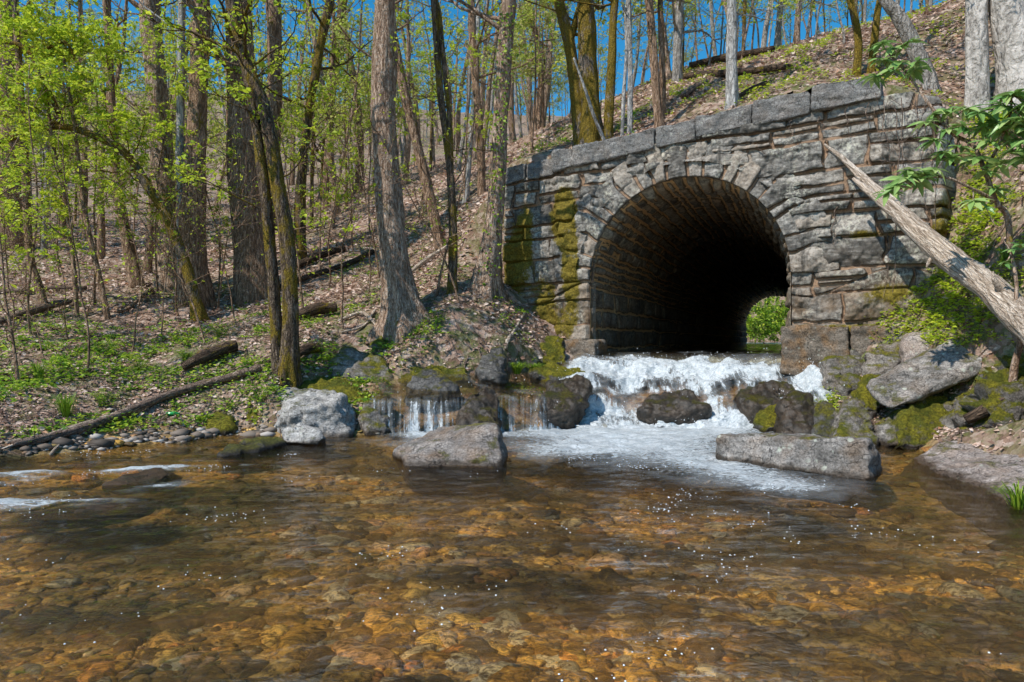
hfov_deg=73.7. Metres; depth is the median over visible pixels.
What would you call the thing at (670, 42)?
woodland tree
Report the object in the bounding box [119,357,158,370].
fern
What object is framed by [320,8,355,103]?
woodland tree
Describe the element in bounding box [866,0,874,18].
woodland tree
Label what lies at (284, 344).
tree
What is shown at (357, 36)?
woodland tree
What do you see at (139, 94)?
woodland tree
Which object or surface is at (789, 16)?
woodland tree
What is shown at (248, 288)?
tree
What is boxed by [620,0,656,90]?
woodland tree
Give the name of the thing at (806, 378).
water
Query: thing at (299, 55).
woodland tree
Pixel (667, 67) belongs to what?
woodland tree
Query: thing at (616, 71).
woodland tree
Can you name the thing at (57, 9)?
woodland tree
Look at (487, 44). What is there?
woodland tree
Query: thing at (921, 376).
boulder
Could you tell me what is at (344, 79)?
understory tree
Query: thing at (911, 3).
understory tree
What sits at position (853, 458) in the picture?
boulder
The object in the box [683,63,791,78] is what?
fallen log
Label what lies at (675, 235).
stone culvert
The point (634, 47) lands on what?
woodland tree
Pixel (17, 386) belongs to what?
ground cover
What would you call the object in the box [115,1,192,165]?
woodland tree
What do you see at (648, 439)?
water
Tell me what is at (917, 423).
boulder
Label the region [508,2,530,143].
woodland tree
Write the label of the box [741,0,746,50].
woodland tree
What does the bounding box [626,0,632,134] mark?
tree
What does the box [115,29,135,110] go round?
woodland tree
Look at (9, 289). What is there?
sapling
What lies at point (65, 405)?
grass tuft
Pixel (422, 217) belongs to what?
sapling
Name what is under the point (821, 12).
woodland tree
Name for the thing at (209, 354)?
fallen log
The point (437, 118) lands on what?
woodland tree
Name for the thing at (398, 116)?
woodland tree
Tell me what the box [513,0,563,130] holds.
woodland tree
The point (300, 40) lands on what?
woodland tree
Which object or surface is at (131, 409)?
fallen log
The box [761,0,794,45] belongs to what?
woodland tree
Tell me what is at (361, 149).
woodland tree
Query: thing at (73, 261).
tree
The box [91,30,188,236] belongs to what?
understory tree
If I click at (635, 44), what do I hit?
woodland tree
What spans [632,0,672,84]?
woodland tree
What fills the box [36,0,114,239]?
woodland tree
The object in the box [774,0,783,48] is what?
woodland tree
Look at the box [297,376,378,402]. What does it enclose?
moss
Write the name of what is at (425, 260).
fallen branch
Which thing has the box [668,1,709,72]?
woodland tree
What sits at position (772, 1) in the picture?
understory tree
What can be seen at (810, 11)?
woodland tree
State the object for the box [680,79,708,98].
fallen log
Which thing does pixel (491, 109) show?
woodland tree
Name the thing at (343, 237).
sapling
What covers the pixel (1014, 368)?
rhododendron
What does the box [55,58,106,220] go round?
woodland tree
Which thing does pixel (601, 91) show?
woodland tree
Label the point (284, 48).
woodland tree
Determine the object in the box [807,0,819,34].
woodland tree
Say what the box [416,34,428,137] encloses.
woodland tree
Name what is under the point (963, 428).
boulder
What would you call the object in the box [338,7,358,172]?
woodland tree
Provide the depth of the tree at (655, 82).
16.52 m
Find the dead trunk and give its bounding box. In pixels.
[824,144,1023,343]
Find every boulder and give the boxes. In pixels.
[17,501,155,528]
[101,467,182,494]
[202,411,237,435]
[217,436,289,473]
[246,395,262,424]
[274,387,356,441]
[282,420,329,458]
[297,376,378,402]
[328,346,393,381]
[358,394,393,436]
[370,336,390,352]
[392,422,507,492]
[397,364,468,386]
[403,368,461,413]
[455,386,501,428]
[474,346,508,392]
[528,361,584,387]
[538,374,592,429]
[540,335,568,366]
[636,388,712,424]
[712,432,882,501]
[732,380,794,423]
[750,404,776,432]
[773,390,814,433]
[811,401,834,436]
[817,348,864,395]
[829,398,878,450]
[850,374,884,421]
[861,327,913,375]
[866,336,981,407]
[873,413,897,453]
[886,396,949,455]
[898,330,930,362]
[900,431,1023,540]
[939,387,977,429]
[958,426,984,430]
[959,355,1023,427]
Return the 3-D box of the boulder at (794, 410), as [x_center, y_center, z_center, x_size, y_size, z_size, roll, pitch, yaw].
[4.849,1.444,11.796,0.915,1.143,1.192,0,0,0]
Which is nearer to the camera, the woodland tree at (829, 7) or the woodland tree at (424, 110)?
the woodland tree at (829, 7)
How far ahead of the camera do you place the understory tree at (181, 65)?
18.48 m
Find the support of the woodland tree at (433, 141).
on the ground at (516, 410)
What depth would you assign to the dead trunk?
10.57 m
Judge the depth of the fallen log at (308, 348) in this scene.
13.50 m
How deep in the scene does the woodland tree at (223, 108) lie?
24.35 m
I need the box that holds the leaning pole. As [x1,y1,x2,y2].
[573,57,605,140]
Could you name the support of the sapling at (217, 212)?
on the ground at (516, 410)
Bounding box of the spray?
[373,348,844,429]
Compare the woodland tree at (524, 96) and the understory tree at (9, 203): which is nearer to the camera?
the understory tree at (9, 203)
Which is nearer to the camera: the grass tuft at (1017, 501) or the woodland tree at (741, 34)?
the grass tuft at (1017, 501)
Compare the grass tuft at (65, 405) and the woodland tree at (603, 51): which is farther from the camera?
the woodland tree at (603, 51)
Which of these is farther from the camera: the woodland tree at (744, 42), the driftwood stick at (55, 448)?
the woodland tree at (744, 42)
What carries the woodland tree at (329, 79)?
on the ground at (516, 410)
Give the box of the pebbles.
[0,424,1023,681]
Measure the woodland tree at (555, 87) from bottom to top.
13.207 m
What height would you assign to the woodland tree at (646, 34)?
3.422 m
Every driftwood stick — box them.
[0,432,43,442]
[0,444,12,451]
[5,435,34,443]
[49,444,59,455]
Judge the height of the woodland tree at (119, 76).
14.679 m
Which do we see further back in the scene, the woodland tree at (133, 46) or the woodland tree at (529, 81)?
the woodland tree at (133, 46)
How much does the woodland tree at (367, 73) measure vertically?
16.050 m
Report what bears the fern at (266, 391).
on the ground at (516, 410)
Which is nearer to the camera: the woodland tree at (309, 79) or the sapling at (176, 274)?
the sapling at (176, 274)
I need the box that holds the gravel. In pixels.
[18,418,276,455]
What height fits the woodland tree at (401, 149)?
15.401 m
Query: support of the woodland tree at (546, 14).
on the ground at (516, 410)
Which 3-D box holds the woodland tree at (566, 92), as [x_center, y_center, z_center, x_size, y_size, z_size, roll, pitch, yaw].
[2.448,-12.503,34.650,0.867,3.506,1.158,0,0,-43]
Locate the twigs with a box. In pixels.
[0,1,1023,456]
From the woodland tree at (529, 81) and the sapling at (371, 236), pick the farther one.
the woodland tree at (529, 81)
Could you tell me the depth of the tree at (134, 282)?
19.81 m
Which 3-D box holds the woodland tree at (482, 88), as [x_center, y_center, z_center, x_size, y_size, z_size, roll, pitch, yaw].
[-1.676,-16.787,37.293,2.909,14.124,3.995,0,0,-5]
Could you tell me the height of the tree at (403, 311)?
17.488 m
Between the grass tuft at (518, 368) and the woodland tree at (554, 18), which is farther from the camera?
the woodland tree at (554, 18)
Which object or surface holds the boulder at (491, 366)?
on the ground at (516, 410)
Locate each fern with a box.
[81,388,127,407]
[86,341,122,355]
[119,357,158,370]
[165,346,199,360]
[205,324,238,338]
[244,385,275,402]
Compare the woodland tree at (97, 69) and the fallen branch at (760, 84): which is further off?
the woodland tree at (97, 69)
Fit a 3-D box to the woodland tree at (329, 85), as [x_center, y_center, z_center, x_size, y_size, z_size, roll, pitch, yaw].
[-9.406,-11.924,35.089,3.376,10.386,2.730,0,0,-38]
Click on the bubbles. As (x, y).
(505, 580)
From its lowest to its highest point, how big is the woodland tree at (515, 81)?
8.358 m
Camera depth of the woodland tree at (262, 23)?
32.90 m
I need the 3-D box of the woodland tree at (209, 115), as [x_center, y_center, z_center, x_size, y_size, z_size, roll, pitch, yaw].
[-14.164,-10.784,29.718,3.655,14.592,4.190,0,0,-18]
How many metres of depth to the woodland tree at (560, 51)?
33.81 m
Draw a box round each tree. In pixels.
[0,0,41,251]
[0,0,73,257]
[0,0,106,314]
[0,0,210,321]
[0,37,111,334]
[0,52,83,274]
[0,88,118,316]
[2,33,129,319]
[5,53,143,277]
[19,0,99,247]
[20,0,72,216]
[23,0,121,237]
[24,42,50,231]
[25,7,56,190]
[30,12,160,305]
[34,1,126,233]
[35,70,68,209]
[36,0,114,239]
[53,0,99,215]
[53,2,87,197]
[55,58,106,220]
[64,0,166,287]
[64,0,186,259]
[77,0,99,224]
[81,45,141,153]
[81,58,130,204]
[84,1,105,143]
[86,0,177,273]
[88,0,122,101]
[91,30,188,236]
[99,0,220,291]
[103,27,225,293]
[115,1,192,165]
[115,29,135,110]
[120,0,213,121]
[120,73,175,173]
[121,85,149,207]
[125,2,177,136]
[126,6,167,141]
[127,18,140,86]
[129,27,266,295]
[129,53,146,100]
[129,61,140,113]
[134,11,226,163]
[136,0,359,387]
[138,0,308,261]
[144,8,177,146]
[161,2,189,174]
[164,27,224,135]
[167,0,219,153]
[171,0,247,309]
[172,13,264,160]
[177,0,267,306]
[189,66,225,217]
[206,34,226,213]
[209,0,226,129]
[210,4,264,151]
[214,20,315,226]
[226,0,303,142]
[253,2,296,144]
[253,34,335,197]
[254,20,309,160]
[261,0,372,260]
[261,1,301,97]
[264,0,288,227]
[272,75,362,269]
[280,3,305,174]
[281,0,360,227]
[282,0,368,215]
[282,18,310,184]
[282,66,308,131]
[288,1,348,202]
[290,10,319,171]
[290,15,305,101]
[291,54,318,119]
[292,12,359,153]
[293,0,373,229]
[297,32,330,157]
[300,29,354,136]
[302,0,323,175]
[302,0,370,209]
[310,43,395,251]
[311,0,445,251]
[314,13,371,200]
[315,14,371,206]
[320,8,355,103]
[323,36,408,234]
[336,0,370,192]
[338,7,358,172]
[340,19,373,184]
[346,68,369,147]
[348,10,406,190]
[352,52,371,145]
[353,10,370,103]
[353,12,369,148]
[355,22,372,150]
[360,0,412,91]
[361,4,416,136]
[365,0,430,343]
[369,0,411,97]
[369,2,474,215]
[390,0,491,294]
[395,0,435,185]
[396,0,427,156]
[396,0,471,122]
[396,1,411,169]
[396,2,427,166]
[396,11,426,175]
[399,1,423,153]
[403,0,470,170]
[410,0,462,168]
[411,0,501,197]
[411,38,422,157]
[411,60,426,141]
[413,6,439,145]
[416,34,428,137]
[419,88,435,140]
[433,73,440,148]
[442,0,494,172]
[443,0,515,304]
[444,0,489,144]
[448,0,563,195]
[449,0,490,155]
[449,7,465,149]
[451,3,527,148]
[457,0,497,159]
[458,0,522,203]
[460,0,487,146]
[463,0,517,149]
[482,2,492,94]
[483,0,496,118]
[485,0,536,137]
[493,0,604,146]
[494,0,540,133]
[497,0,565,151]
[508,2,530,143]
[511,1,555,133]
[512,0,564,126]
[512,0,566,129]
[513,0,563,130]
[514,20,532,125]
[515,10,562,84]
[516,0,541,134]
[517,22,537,130]
[519,4,562,125]
[521,1,560,129]
[526,12,566,85]
[527,40,564,119]
[528,2,576,66]
[537,0,608,51]
[542,0,618,138]
[543,34,561,122]
[548,24,562,122]
[551,3,577,69]
[554,54,568,115]
[554,62,569,117]
[555,37,568,92]
[556,67,569,113]
[559,1,577,112]
[565,0,695,117]
[577,0,606,144]
[594,1,617,87]
[596,0,664,36]
[597,44,606,110]
[605,52,622,95]
[608,0,643,42]
[620,0,644,135]
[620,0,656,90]
[620,1,645,84]
[624,21,640,73]
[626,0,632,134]
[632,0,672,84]
[638,9,656,81]
[640,8,658,60]
[644,0,701,127]
[647,3,688,41]
[654,0,739,81]
[655,1,671,79]
[657,1,673,50]
[667,21,673,54]
[668,0,698,25]
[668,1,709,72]
[671,0,708,60]
[682,1,697,62]
[684,1,707,61]
[684,36,691,64]
[688,0,757,65]
[688,1,726,57]
[709,0,716,55]
[710,0,726,54]
[713,11,726,53]
[720,0,797,109]
[726,0,770,59]
[726,0,792,53]
[736,0,754,51]
[738,15,750,48]
[739,1,763,48]
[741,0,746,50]
[741,0,773,47]
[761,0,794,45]
[761,1,771,47]
[770,0,793,44]
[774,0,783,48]
[776,0,845,43]
[781,0,804,41]
[781,0,844,43]
[784,1,816,38]
[791,0,881,72]
[793,0,801,43]
[801,0,815,36]
[801,0,825,33]
[805,3,812,38]
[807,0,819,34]
[817,0,835,33]
[825,0,854,26]
[838,0,862,22]
[846,0,862,76]
[854,0,873,15]
[859,0,869,24]
[863,0,866,22]
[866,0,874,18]
[878,0,942,93]
[910,0,914,13]
[964,0,990,117]
[988,0,1023,112]
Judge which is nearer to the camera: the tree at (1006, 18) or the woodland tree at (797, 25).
the tree at (1006, 18)
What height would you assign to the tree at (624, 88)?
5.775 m
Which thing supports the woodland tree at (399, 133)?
on the ground at (516, 410)
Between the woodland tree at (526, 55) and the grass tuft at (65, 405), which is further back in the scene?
the woodland tree at (526, 55)
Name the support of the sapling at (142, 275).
on the ground at (516, 410)
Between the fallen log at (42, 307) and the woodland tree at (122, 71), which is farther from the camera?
the woodland tree at (122, 71)
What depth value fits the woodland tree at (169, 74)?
48.10 m
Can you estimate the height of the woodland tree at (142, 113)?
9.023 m
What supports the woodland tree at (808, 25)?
on the ground at (516, 410)
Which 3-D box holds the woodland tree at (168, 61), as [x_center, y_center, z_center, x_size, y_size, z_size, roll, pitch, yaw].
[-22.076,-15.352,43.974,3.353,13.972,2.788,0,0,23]
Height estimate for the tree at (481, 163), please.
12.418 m
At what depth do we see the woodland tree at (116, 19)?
96.86 m
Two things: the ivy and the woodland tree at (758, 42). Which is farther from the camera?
the woodland tree at (758, 42)
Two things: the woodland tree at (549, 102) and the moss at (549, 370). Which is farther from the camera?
the woodland tree at (549, 102)
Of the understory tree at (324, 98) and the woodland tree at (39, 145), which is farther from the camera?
the woodland tree at (39, 145)
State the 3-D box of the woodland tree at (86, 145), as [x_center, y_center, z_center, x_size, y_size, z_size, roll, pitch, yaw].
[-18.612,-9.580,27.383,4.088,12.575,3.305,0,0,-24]
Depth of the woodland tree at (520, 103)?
57.96 m
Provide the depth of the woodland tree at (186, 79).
32.99 m
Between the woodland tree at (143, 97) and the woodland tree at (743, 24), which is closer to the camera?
the woodland tree at (743, 24)
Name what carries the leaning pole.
on the ground at (516, 410)
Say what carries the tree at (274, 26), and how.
on the ground at (516, 410)
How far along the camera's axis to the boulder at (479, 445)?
8.97 m
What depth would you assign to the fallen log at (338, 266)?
20.61 m
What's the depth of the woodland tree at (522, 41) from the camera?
31.10 m
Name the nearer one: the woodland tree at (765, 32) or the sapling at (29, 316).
the sapling at (29, 316)
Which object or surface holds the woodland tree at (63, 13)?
on the ground at (516, 410)
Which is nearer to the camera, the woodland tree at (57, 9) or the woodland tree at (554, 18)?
the woodland tree at (554, 18)
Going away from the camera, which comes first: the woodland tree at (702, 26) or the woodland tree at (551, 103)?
the woodland tree at (702, 26)
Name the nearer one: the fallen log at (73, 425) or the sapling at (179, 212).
the fallen log at (73, 425)
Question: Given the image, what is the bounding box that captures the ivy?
[478,5,515,285]
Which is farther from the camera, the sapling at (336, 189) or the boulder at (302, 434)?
the sapling at (336, 189)
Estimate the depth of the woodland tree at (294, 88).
37.64 m
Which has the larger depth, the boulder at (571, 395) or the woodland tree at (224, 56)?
the woodland tree at (224, 56)
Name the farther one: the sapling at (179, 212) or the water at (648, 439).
the sapling at (179, 212)
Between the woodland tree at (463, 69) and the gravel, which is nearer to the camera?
the gravel
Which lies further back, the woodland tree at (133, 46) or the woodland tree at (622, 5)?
the woodland tree at (133, 46)
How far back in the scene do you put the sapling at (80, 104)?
12.22 m
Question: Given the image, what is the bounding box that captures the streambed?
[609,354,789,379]
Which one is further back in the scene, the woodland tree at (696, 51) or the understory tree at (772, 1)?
the woodland tree at (696, 51)
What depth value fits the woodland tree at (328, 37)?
40.04 m
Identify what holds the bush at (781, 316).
on the ground at (516, 410)
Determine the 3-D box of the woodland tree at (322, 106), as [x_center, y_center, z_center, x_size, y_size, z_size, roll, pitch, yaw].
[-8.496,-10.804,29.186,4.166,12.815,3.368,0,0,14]
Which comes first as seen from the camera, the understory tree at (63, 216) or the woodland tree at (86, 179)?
the understory tree at (63, 216)
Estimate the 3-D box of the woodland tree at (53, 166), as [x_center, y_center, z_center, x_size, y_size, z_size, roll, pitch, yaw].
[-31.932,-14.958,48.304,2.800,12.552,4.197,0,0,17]
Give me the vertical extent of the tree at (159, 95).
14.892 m
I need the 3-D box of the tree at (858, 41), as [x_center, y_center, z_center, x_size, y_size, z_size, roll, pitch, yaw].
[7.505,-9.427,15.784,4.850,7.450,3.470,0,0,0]
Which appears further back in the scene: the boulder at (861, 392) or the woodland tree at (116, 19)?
the woodland tree at (116, 19)
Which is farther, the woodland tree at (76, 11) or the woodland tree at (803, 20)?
the woodland tree at (76, 11)
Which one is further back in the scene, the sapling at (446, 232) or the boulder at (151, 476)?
the sapling at (446, 232)
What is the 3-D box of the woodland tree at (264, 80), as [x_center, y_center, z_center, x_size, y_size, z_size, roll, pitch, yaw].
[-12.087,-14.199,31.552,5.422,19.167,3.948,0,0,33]
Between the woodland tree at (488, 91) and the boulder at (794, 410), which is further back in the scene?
the woodland tree at (488, 91)
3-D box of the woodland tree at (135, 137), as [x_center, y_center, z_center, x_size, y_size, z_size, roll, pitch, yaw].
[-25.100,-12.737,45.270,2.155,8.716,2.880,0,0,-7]
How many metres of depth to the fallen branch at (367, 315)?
15.61 m
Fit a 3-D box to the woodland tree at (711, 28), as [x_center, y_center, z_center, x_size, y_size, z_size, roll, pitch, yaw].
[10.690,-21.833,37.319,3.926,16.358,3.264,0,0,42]
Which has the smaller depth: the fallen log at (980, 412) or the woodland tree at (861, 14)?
the fallen log at (980, 412)
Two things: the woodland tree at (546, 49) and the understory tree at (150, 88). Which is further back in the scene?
the woodland tree at (546, 49)
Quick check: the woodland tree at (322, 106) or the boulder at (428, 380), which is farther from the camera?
the woodland tree at (322, 106)
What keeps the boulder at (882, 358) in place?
on the ground at (516, 410)
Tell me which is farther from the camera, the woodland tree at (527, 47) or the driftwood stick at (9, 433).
the woodland tree at (527, 47)
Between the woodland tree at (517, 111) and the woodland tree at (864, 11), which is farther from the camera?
the woodland tree at (517, 111)
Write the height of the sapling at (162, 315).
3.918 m
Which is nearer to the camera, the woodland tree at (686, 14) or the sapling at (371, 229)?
the sapling at (371, 229)
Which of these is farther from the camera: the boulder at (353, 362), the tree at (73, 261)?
the tree at (73, 261)
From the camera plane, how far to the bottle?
11.75 m
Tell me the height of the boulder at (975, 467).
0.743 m
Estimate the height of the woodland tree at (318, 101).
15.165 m
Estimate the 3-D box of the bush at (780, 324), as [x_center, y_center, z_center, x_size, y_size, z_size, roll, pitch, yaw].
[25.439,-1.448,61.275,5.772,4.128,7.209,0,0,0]
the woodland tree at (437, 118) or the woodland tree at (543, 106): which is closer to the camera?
the woodland tree at (543, 106)
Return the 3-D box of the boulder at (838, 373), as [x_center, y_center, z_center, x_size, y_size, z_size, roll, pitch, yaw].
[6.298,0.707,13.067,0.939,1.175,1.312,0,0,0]
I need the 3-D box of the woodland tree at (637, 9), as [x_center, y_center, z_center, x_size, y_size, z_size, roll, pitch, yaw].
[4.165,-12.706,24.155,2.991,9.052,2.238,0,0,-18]
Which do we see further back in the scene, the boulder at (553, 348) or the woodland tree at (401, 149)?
the woodland tree at (401, 149)
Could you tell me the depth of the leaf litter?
17.30 m
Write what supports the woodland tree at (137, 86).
on the ground at (516, 410)
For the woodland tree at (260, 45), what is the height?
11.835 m
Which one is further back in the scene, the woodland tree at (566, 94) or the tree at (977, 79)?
the woodland tree at (566, 94)
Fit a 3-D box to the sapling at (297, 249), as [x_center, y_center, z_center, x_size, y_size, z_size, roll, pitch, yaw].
[-4.912,-3.220,15.700,2.421,5.739,2.538,0,0,40]
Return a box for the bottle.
[167,411,179,415]
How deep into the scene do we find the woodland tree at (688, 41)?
37.49 m
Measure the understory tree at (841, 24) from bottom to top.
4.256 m
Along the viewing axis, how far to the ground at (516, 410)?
11.24 m
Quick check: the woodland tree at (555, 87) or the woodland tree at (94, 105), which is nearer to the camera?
the woodland tree at (94, 105)
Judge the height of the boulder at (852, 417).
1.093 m
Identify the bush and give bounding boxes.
[746,304,787,342]
[747,296,788,342]
[758,314,785,340]
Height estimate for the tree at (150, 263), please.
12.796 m
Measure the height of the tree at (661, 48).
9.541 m
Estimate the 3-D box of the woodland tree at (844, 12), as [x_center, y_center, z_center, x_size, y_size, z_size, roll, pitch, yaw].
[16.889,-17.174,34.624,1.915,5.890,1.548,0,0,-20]
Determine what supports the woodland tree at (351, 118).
on the ground at (516, 410)
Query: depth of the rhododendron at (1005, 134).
9.98 m
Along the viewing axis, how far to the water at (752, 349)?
17.04 m
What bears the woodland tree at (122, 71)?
on the ground at (516, 410)
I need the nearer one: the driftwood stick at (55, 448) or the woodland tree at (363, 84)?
the driftwood stick at (55, 448)
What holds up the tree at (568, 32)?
on the ground at (516, 410)
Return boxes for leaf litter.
[0,0,1023,453]
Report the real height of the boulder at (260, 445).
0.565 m
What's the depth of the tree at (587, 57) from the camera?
17.29 m
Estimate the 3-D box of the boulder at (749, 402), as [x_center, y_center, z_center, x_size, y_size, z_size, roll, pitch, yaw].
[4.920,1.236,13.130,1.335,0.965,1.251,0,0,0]
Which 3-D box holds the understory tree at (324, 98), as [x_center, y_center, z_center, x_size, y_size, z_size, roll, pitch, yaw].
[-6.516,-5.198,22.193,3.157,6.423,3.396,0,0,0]
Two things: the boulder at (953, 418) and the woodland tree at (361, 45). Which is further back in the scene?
the woodland tree at (361, 45)
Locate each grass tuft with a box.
[24,360,55,377]
[45,393,84,417]
[508,361,526,373]
[523,363,544,369]
[982,481,1023,509]
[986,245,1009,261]
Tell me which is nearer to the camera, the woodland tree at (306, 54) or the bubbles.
the bubbles
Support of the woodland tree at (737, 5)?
on the ground at (516, 410)
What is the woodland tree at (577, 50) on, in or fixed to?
on the ground at (516, 410)
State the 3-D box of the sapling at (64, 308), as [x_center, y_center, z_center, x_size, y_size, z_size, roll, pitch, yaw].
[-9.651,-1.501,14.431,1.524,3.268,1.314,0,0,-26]
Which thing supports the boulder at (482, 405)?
on the ground at (516, 410)
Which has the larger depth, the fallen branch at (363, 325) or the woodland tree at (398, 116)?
the woodland tree at (398, 116)
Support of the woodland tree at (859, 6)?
on the ground at (516, 410)
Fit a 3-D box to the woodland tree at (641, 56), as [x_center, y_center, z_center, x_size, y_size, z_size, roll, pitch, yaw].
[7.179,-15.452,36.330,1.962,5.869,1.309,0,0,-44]
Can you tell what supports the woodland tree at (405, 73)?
on the ground at (516, 410)
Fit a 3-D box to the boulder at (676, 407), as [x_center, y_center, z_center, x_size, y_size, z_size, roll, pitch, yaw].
[3.098,1.465,13.250,1.449,1.085,1.002,0,0,0]
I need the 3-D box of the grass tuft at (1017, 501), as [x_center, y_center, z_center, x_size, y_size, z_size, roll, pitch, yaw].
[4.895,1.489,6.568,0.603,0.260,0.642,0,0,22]
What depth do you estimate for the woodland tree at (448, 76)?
34.64 m
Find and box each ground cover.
[0,110,633,441]
[600,0,1023,409]
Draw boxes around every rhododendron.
[855,36,1023,252]
[976,206,1023,381]
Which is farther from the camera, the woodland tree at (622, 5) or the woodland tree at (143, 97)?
the woodland tree at (143, 97)
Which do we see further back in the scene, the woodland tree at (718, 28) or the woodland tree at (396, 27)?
the woodland tree at (396, 27)
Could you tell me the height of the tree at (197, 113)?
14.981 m
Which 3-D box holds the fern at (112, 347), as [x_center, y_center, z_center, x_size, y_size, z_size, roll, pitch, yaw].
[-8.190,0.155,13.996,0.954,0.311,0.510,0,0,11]
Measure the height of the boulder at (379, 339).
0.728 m
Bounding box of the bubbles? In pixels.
[2,450,1000,681]
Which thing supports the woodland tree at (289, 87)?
on the ground at (516, 410)
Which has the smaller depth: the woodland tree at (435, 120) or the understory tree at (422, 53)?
the understory tree at (422, 53)
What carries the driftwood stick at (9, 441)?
on the gravel
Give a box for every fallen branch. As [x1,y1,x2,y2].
[111,287,153,312]
[338,311,375,324]
[341,309,375,332]
[412,245,446,271]
[504,313,525,349]
[739,81,767,96]
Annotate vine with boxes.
[756,89,961,295]
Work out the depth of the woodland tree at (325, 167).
34.03 m
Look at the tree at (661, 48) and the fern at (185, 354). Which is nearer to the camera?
the fern at (185, 354)
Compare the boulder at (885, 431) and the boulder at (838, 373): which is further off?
the boulder at (838, 373)
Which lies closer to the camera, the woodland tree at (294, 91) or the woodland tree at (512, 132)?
the woodland tree at (512, 132)
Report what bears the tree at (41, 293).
on the ground at (516, 410)
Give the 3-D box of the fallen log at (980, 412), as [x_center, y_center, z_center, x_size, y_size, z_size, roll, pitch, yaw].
[6.883,0.935,9.768,0.791,0.211,0.225,-33,-10,15]
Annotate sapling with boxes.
[0,84,134,372]
[0,148,78,382]
[0,166,45,330]
[0,231,71,361]
[2,183,71,302]
[10,189,94,339]
[57,134,252,344]
[85,187,180,351]
[119,178,213,342]
[134,132,229,315]
[178,154,275,320]
[196,144,289,306]
[225,59,355,307]
[280,122,370,287]
[315,136,409,328]
[323,73,417,277]
[338,78,504,302]
[341,167,409,295]
[401,71,507,294]
[409,185,446,260]
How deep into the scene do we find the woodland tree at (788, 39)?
35.94 m
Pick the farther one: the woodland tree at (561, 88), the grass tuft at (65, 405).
the woodland tree at (561, 88)
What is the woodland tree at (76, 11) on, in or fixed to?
on the ground at (516, 410)
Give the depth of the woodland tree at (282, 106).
35.53 m
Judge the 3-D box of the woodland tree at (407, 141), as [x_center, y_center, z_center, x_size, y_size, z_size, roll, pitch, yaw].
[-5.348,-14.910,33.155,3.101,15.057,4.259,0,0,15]
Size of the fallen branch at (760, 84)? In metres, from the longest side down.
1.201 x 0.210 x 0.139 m
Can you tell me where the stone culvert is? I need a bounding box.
[503,76,954,379]
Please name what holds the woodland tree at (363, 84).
on the ground at (516, 410)
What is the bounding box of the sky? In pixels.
[19,0,944,115]
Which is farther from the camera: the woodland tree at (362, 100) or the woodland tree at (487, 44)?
the woodland tree at (487, 44)
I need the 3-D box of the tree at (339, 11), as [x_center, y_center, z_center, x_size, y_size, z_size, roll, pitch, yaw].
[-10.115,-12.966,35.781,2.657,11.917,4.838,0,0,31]
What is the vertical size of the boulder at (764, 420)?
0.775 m
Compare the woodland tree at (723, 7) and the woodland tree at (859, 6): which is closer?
the woodland tree at (723, 7)
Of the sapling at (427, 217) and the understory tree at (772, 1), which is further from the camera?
the understory tree at (772, 1)
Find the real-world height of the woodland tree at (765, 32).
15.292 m
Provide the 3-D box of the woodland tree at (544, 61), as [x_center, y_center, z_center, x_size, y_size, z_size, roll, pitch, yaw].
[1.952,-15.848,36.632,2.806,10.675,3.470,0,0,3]
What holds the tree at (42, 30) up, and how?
on the ground at (516, 410)
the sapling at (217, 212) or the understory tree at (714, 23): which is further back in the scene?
the understory tree at (714, 23)
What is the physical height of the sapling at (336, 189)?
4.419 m
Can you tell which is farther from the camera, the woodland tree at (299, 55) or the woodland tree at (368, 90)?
the woodland tree at (299, 55)
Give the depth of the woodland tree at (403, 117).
35.12 m
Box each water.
[0,423,1023,681]
[370,352,831,436]
[602,342,781,366]
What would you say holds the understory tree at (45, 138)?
on the ground at (516, 410)
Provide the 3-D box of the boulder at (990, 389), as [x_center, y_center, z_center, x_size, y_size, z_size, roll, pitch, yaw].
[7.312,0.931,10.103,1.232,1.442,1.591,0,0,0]
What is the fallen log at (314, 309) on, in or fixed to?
on the ground at (516, 410)
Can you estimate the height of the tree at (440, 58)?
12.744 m
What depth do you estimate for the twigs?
14.59 m
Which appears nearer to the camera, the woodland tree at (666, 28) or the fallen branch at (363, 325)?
the fallen branch at (363, 325)
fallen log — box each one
[0,286,86,293]
[0,297,73,323]
[11,364,261,446]
[50,412,113,432]
[180,340,237,370]
[280,249,374,287]
[296,245,345,267]
[299,302,337,320]
[300,342,320,356]
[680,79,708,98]
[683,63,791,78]
[689,46,774,67]
[963,397,1004,423]
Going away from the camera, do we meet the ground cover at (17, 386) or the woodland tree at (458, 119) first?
the ground cover at (17, 386)
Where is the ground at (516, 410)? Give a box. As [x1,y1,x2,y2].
[0,0,1023,681]
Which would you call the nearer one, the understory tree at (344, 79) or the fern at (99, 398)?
the fern at (99, 398)
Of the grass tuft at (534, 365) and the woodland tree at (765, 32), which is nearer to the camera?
the grass tuft at (534, 365)
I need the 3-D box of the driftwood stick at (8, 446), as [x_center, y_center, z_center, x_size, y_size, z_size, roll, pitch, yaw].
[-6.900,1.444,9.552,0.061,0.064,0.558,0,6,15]
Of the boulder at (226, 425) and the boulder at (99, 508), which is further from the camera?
the boulder at (226, 425)

